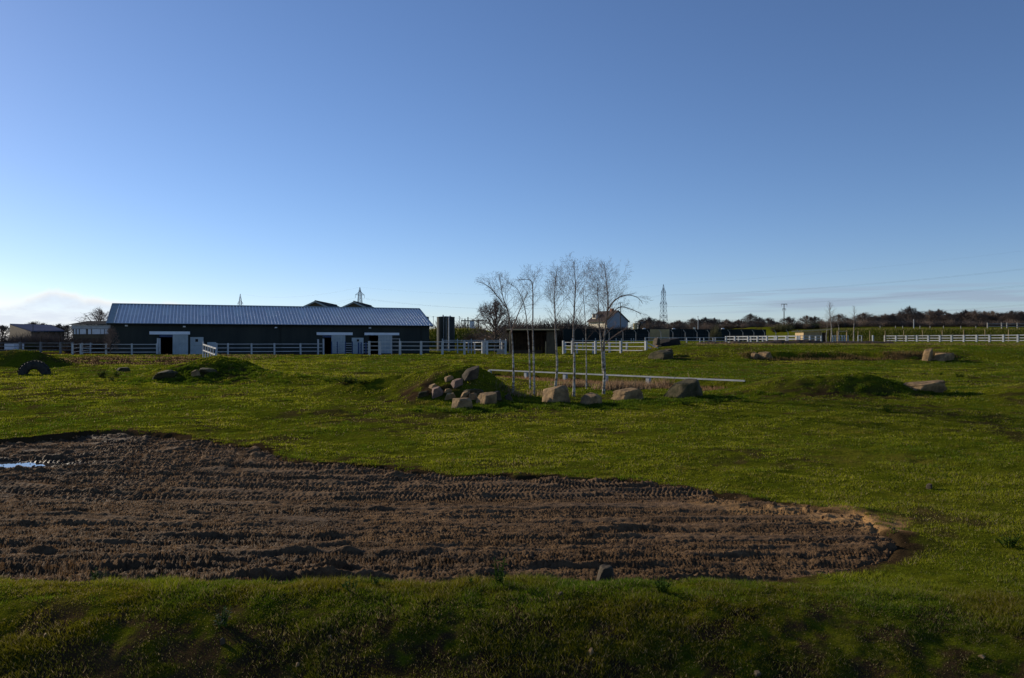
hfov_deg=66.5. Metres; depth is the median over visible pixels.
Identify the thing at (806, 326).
leafless bush
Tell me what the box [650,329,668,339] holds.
shed
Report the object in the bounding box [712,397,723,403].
weed clump
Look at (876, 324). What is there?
leafless bush
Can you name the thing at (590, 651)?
stone
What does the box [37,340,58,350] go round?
leafless bush
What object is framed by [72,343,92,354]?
rail fence
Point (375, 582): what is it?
weed clump
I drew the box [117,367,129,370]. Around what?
boulder
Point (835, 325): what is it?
leafless bush
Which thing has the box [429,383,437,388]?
boulder
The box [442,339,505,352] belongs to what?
rail fence
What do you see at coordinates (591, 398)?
boulder
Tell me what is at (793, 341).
soil heap
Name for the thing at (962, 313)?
bare tree
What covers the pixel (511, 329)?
birch tree
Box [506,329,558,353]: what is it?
field shelter
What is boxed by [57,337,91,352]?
leafless bush
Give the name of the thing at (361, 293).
pylon
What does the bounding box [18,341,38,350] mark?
leafless bush
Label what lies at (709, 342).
soil heap
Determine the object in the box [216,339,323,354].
rail fence
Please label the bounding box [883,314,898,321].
bare tree
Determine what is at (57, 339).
leafless bush
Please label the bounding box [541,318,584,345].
leafless bush
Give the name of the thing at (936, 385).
boulder
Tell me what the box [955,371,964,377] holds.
weed clump
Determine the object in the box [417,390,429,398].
boulder
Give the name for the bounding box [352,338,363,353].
stable door
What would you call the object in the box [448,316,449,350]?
lamp post
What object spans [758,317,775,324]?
bare tree
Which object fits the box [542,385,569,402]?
boulder
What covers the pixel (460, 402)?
boulder
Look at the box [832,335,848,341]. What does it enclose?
pen hurdle
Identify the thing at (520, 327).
leafless bush
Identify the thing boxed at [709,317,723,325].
bare tree
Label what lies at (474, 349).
rail fence
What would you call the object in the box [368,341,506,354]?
rail fence
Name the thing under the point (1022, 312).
bare tree
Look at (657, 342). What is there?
stone block
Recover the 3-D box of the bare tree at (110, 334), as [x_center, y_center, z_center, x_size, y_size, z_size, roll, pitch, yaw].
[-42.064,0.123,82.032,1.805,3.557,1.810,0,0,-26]
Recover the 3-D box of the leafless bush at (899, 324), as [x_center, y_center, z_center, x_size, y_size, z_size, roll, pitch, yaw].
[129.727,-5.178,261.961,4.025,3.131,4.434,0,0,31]
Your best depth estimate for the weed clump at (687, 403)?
32.11 m
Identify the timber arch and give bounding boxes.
[837,330,847,340]
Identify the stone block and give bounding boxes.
[653,338,680,347]
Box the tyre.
[17,360,50,374]
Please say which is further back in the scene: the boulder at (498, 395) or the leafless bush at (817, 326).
the leafless bush at (817, 326)
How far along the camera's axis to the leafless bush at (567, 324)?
180.51 m
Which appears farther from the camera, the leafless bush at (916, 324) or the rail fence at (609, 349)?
the leafless bush at (916, 324)
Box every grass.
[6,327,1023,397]
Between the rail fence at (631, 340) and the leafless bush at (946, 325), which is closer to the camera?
the rail fence at (631, 340)
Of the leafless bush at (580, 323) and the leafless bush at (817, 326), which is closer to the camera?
the leafless bush at (580, 323)
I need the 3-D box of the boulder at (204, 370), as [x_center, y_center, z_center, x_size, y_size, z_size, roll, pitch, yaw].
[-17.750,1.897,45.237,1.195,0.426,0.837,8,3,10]
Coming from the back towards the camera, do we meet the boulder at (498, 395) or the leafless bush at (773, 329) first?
the leafless bush at (773, 329)
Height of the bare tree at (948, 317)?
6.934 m
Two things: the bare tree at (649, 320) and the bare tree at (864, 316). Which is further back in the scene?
the bare tree at (649, 320)
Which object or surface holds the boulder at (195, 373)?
on the ground at (908, 543)
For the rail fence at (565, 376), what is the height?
0.894 m
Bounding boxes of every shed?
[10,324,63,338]
[304,300,338,306]
[342,301,371,306]
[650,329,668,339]
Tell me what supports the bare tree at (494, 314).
on the ground at (908, 543)
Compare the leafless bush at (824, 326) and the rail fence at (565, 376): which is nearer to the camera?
the rail fence at (565, 376)
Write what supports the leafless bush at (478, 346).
on the ground at (908, 543)
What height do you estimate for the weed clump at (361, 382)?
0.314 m
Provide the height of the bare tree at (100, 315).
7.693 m
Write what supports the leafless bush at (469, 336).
on the ground at (908, 543)
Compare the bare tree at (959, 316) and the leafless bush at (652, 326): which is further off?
the bare tree at (959, 316)
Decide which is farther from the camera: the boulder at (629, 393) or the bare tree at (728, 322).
the bare tree at (728, 322)
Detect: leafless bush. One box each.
[0,335,18,350]
[2,334,33,349]
[17,330,50,342]
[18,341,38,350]
[26,329,61,345]
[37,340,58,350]
[38,332,70,345]
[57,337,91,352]
[66,337,95,351]
[85,337,109,352]
[85,339,109,351]
[458,327,493,348]
[469,331,494,345]
[470,338,499,350]
[478,333,508,349]
[497,319,530,337]
[504,315,540,325]
[525,320,561,345]
[528,317,572,345]
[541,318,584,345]
[543,315,591,332]
[552,314,589,328]
[557,319,582,333]
[641,323,662,328]
[670,322,684,328]
[680,322,702,328]
[700,322,712,328]
[727,324,737,328]
[771,324,780,331]
[777,323,794,331]
[795,321,806,328]
[802,323,810,328]
[813,322,820,328]
[820,323,830,328]
[832,319,843,327]
[834,321,846,327]
[847,318,858,326]
[870,320,882,326]
[885,320,897,326]
[894,321,903,326]
[907,320,920,326]
[919,321,929,326]
[934,320,945,326]
[937,321,951,326]
[954,321,965,326]
[966,320,979,326]
[976,322,986,326]
[984,320,996,325]
[1002,318,1016,325]
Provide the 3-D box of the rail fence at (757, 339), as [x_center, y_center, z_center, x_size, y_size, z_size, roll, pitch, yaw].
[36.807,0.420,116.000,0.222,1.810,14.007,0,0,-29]
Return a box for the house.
[588,308,629,328]
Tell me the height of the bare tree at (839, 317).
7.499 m
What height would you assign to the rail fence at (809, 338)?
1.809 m
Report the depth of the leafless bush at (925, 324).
263.30 m
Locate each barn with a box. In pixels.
[69,321,110,342]
[106,303,432,354]
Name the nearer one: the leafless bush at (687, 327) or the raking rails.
the raking rails
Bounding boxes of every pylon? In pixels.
[355,288,364,302]
[659,284,667,319]
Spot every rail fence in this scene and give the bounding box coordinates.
[0,342,73,353]
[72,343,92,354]
[80,343,157,354]
[202,341,216,356]
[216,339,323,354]
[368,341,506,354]
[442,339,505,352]
[468,341,483,353]
[481,341,502,353]
[488,369,744,383]
[562,341,644,353]
[564,343,627,353]
[572,338,644,348]
[645,337,726,342]
[725,335,797,341]
[738,336,795,341]
[798,335,821,340]
[886,334,1023,341]
[987,323,1023,328]
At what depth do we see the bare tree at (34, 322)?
339.64 m
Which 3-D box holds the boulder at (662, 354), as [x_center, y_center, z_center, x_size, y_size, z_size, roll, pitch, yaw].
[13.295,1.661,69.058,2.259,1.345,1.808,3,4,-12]
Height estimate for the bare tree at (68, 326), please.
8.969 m
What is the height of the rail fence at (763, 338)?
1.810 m
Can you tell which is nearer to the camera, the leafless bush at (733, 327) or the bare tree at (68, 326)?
the leafless bush at (733, 327)
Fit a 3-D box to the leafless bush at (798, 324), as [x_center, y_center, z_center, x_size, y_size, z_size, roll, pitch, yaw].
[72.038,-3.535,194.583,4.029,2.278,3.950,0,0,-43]
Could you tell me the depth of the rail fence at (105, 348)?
82.34 m
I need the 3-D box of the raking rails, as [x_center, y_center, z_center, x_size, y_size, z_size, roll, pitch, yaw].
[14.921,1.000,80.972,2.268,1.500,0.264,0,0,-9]
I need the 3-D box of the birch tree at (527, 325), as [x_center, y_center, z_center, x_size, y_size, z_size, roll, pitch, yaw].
[0.720,-0.297,40.290,2.046,6.020,1.381,0,0,43]
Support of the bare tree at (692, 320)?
on the ground at (908, 543)
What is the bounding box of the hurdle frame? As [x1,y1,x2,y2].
[378,338,399,353]
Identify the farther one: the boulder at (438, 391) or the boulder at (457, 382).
the boulder at (457, 382)
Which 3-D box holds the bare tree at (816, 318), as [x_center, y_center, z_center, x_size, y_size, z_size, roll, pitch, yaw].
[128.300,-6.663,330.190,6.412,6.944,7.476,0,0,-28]
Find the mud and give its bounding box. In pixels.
[0,433,896,583]
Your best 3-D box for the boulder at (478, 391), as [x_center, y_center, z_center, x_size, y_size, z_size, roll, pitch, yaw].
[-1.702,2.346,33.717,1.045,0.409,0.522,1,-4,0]
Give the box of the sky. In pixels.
[0,0,1023,340]
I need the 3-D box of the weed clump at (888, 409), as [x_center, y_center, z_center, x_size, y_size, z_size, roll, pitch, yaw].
[14.208,2.591,29.541,0.453,0.363,0.492,0,0,0]
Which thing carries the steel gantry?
on the ground at (908, 543)
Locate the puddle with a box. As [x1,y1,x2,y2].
[0,461,62,467]
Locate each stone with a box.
[220,637,224,644]
[588,648,593,654]
[597,564,613,580]
[753,670,760,677]
[926,483,931,489]
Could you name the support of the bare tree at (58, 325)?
on the ground at (908, 543)
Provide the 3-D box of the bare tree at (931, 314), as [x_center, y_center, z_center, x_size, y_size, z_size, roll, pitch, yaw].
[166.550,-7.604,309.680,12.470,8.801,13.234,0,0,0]
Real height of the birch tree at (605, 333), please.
6.767 m
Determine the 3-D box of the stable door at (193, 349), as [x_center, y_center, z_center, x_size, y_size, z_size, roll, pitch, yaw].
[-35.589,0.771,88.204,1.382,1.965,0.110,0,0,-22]
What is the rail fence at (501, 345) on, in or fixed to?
on the ground at (908, 543)
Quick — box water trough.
[496,350,509,353]
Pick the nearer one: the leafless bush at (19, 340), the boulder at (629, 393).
the boulder at (629, 393)
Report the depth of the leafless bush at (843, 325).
210.67 m
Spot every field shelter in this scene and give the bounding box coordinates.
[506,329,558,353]
[792,329,830,341]
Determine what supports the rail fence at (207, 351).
on the ground at (908, 543)
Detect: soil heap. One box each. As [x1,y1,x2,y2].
[698,341,728,343]
[729,340,823,343]
[824,341,893,343]
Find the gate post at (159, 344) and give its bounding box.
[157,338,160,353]
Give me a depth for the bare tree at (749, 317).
419.04 m
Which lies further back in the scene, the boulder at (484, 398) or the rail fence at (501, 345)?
the rail fence at (501, 345)
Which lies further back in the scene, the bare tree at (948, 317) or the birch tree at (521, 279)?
the bare tree at (948, 317)
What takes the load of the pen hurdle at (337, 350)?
on the ground at (908, 543)
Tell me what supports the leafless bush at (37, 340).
on the ground at (908, 543)
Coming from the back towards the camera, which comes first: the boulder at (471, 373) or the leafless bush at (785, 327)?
the leafless bush at (785, 327)
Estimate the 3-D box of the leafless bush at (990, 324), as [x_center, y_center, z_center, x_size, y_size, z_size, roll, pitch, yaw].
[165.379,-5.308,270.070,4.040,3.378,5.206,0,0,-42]
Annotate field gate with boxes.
[872,335,884,341]
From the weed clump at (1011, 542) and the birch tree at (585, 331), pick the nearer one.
the weed clump at (1011, 542)
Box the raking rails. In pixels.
[645,341,657,349]
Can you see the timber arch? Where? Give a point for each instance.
(846, 335)
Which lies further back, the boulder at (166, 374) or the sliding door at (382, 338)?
the sliding door at (382, 338)
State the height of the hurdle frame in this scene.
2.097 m
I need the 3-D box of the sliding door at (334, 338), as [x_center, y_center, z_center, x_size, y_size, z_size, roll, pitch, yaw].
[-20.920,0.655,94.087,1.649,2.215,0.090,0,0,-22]
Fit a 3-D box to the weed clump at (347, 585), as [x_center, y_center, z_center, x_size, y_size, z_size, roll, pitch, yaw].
[-1.744,2.629,8.331,0.187,0.162,0.225,0,0,25]
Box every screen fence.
[563,329,649,344]
[669,329,765,340]
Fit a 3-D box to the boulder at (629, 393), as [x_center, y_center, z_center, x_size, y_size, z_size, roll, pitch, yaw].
[5.130,2.616,34.552,1.571,0.859,0.864,-6,3,-3]
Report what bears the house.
on the ground at (908, 543)
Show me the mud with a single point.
(71, 555)
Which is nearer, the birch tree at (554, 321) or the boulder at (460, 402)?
the boulder at (460, 402)
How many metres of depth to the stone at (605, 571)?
9.16 m
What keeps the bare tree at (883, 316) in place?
on the ground at (908, 543)
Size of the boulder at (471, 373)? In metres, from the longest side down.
1.082 x 1.011 x 0.595 m
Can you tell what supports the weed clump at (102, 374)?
on the ground at (908, 543)
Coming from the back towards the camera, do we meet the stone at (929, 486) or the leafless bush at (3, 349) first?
the leafless bush at (3, 349)
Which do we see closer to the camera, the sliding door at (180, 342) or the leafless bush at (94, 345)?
the sliding door at (180, 342)
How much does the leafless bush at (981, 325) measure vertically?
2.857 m
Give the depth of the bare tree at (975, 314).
299.27 m
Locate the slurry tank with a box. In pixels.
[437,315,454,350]
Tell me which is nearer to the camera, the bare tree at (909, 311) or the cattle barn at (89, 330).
the cattle barn at (89, 330)
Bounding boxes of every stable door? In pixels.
[190,337,202,353]
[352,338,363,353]
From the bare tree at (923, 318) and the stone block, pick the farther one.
the bare tree at (923, 318)
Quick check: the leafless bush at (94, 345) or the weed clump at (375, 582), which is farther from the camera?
the leafless bush at (94, 345)
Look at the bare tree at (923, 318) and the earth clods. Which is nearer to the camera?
the earth clods
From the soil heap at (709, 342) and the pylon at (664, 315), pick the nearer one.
the soil heap at (709, 342)
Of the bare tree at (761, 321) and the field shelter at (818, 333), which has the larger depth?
the bare tree at (761, 321)
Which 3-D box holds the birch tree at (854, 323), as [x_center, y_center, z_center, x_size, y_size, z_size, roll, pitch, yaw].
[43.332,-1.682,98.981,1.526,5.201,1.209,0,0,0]
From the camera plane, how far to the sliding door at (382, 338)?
96.15 m
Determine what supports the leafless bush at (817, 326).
on the ground at (908, 543)
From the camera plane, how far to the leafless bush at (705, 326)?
291.33 m
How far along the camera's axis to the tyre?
50.20 m
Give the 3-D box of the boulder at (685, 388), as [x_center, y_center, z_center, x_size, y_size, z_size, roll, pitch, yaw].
[7.925,2.498,35.577,1.931,1.332,1.352,-3,1,-5]
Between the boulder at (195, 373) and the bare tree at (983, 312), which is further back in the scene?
the bare tree at (983, 312)
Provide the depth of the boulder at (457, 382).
34.17 m
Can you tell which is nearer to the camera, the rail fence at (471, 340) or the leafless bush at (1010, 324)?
the rail fence at (471, 340)
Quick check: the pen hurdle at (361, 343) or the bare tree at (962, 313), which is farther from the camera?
the bare tree at (962, 313)
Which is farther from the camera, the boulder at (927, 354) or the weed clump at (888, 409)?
the boulder at (927, 354)
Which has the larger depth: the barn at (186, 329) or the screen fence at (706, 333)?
the screen fence at (706, 333)
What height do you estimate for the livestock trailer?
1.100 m
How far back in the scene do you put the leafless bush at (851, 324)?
213.85 m
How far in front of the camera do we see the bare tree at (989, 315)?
299.44 m
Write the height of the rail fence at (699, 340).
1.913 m
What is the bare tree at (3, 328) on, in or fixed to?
on the ground at (908, 543)
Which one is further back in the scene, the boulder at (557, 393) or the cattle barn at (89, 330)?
the cattle barn at (89, 330)
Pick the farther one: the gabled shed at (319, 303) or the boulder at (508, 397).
the gabled shed at (319, 303)
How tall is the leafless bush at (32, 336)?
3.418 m
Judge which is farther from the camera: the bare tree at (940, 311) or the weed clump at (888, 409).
the bare tree at (940, 311)
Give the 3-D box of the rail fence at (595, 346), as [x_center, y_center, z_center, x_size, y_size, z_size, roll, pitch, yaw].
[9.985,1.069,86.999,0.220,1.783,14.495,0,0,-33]
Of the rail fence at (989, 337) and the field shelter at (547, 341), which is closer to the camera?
the field shelter at (547, 341)
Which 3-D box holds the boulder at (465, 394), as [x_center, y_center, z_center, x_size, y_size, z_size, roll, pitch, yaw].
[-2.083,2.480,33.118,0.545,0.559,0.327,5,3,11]
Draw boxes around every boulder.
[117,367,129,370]
[152,370,177,378]
[191,370,199,376]
[199,368,216,372]
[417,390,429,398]
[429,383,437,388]
[432,386,443,398]
[444,375,453,381]
[445,392,455,399]
[451,378,462,387]
[451,398,472,408]
[460,391,469,397]
[461,366,478,380]
[463,389,483,394]
[468,393,477,399]
[476,392,496,404]
[494,391,500,399]
[505,394,512,400]
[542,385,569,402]
[580,392,601,404]
[610,387,643,400]
[648,350,673,359]
[663,378,702,398]
[751,352,757,358]
[757,351,771,358]
[903,380,946,391]
[922,349,932,360]
[932,353,953,360]
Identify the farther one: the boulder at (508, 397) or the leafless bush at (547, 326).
the leafless bush at (547, 326)
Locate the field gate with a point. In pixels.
(873, 338)
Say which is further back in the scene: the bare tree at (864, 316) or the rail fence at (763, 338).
the bare tree at (864, 316)
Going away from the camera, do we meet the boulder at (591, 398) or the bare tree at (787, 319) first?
the boulder at (591, 398)
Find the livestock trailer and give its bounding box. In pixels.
[4,344,23,350]
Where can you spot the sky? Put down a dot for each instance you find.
(200, 152)
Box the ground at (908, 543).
[0,327,1023,677]
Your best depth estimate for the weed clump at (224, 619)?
7.60 m
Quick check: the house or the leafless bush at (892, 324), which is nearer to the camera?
the leafless bush at (892, 324)
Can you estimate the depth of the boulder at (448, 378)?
34.80 m
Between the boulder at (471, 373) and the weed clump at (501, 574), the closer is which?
the weed clump at (501, 574)
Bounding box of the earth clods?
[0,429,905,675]
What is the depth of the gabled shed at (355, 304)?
150.02 m
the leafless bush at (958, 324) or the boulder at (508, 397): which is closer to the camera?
the boulder at (508, 397)
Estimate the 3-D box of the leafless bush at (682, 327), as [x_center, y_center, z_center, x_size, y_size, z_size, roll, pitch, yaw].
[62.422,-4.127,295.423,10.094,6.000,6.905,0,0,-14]
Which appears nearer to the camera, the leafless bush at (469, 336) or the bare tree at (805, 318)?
the leafless bush at (469, 336)
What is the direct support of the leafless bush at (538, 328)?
on the ground at (908, 543)
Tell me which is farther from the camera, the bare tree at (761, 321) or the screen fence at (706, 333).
the bare tree at (761, 321)
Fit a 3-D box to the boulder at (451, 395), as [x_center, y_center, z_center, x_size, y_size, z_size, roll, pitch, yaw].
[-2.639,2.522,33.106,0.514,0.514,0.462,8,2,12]
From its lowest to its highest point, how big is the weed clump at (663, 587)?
0.169 m
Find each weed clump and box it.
[87,567,106,580]
[95,369,107,377]
[213,606,230,628]
[332,376,357,383]
[340,575,357,590]
[355,379,369,384]
[372,577,378,586]
[490,556,506,585]
[653,576,671,593]
[679,399,699,405]
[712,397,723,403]
[882,403,893,412]
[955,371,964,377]
[993,533,1022,547]
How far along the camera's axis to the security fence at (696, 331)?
159.99 m
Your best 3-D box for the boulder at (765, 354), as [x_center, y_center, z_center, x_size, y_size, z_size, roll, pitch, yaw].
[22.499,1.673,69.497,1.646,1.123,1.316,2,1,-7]
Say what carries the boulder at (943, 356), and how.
on the ground at (908, 543)
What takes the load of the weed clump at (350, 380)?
on the ground at (908, 543)
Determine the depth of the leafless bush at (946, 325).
266.25 m
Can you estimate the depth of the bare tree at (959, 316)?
303.44 m
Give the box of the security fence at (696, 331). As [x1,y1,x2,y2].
[607,330,797,340]
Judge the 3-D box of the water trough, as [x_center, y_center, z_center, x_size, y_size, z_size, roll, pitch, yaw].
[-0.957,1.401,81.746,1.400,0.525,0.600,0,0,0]
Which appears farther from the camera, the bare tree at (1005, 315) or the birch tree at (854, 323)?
the bare tree at (1005, 315)
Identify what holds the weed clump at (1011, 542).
on the ground at (908, 543)
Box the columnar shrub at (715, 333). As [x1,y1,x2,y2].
[709,324,722,339]
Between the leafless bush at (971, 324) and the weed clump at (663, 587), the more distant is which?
the leafless bush at (971, 324)
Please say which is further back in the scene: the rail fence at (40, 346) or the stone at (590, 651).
the rail fence at (40, 346)
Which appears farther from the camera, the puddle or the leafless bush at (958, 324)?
the leafless bush at (958, 324)
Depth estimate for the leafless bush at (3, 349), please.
118.55 m
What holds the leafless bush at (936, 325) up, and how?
on the ground at (908, 543)
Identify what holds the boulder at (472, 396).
on the ground at (908, 543)
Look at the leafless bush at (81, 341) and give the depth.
102.89 m
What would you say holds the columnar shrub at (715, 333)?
on the ground at (908, 543)
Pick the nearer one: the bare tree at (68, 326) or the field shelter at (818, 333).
the field shelter at (818, 333)
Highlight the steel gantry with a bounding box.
[461,317,485,328]
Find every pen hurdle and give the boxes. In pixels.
[331,341,352,353]
[358,342,367,353]
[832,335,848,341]
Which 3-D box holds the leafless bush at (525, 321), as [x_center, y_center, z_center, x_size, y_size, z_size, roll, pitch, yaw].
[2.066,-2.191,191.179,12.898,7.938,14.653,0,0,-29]
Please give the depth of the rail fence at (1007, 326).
189.98 m
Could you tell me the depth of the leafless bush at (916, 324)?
260.89 m
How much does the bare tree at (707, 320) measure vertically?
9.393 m
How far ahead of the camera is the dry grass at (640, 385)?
68.87 m
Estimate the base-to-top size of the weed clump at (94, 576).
0.157 m
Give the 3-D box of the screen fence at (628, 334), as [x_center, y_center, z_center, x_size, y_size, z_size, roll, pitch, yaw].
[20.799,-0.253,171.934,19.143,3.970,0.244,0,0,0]
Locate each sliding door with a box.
[173,335,187,354]
[331,335,344,353]
[378,335,391,352]
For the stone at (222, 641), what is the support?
on the ground at (908, 543)
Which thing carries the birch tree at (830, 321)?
on the ground at (908, 543)
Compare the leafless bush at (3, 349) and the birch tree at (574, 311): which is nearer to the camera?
the birch tree at (574, 311)
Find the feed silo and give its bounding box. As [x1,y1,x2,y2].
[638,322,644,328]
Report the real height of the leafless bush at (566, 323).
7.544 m
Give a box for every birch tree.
[475,271,538,392]
[508,274,545,388]
[515,261,546,394]
[539,266,579,386]
[544,253,608,396]
[575,291,598,388]
[580,256,652,393]
[824,305,837,341]
[849,306,857,340]
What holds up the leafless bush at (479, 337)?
on the ground at (908, 543)
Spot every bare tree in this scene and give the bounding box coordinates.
[0,325,9,339]
[24,321,47,324]
[53,323,72,337]
[61,324,72,338]
[72,307,108,332]
[103,324,119,353]
[466,297,516,351]
[637,316,662,327]
[685,318,701,324]
[695,317,716,324]
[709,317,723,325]
[718,319,734,324]
[740,313,758,324]
[752,317,766,324]
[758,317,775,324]
[778,317,796,323]
[795,315,814,323]
[807,316,822,323]
[827,314,850,321]
[849,311,881,322]
[878,314,900,322]
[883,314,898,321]
[896,305,922,321]
[913,311,926,322]
[921,310,943,321]
[926,309,947,321]
[936,313,960,322]
[950,313,971,322]
[954,309,976,319]
[961,309,985,322]
[978,310,995,322]
[978,311,1002,322]
[999,310,1023,321]
[1002,311,1023,322]
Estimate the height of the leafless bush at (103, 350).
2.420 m
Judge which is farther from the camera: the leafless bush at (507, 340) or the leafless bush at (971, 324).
the leafless bush at (971, 324)
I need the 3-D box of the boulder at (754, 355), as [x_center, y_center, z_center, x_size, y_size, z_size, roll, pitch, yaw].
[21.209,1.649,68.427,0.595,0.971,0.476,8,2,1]
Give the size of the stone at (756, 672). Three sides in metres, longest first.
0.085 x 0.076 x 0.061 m

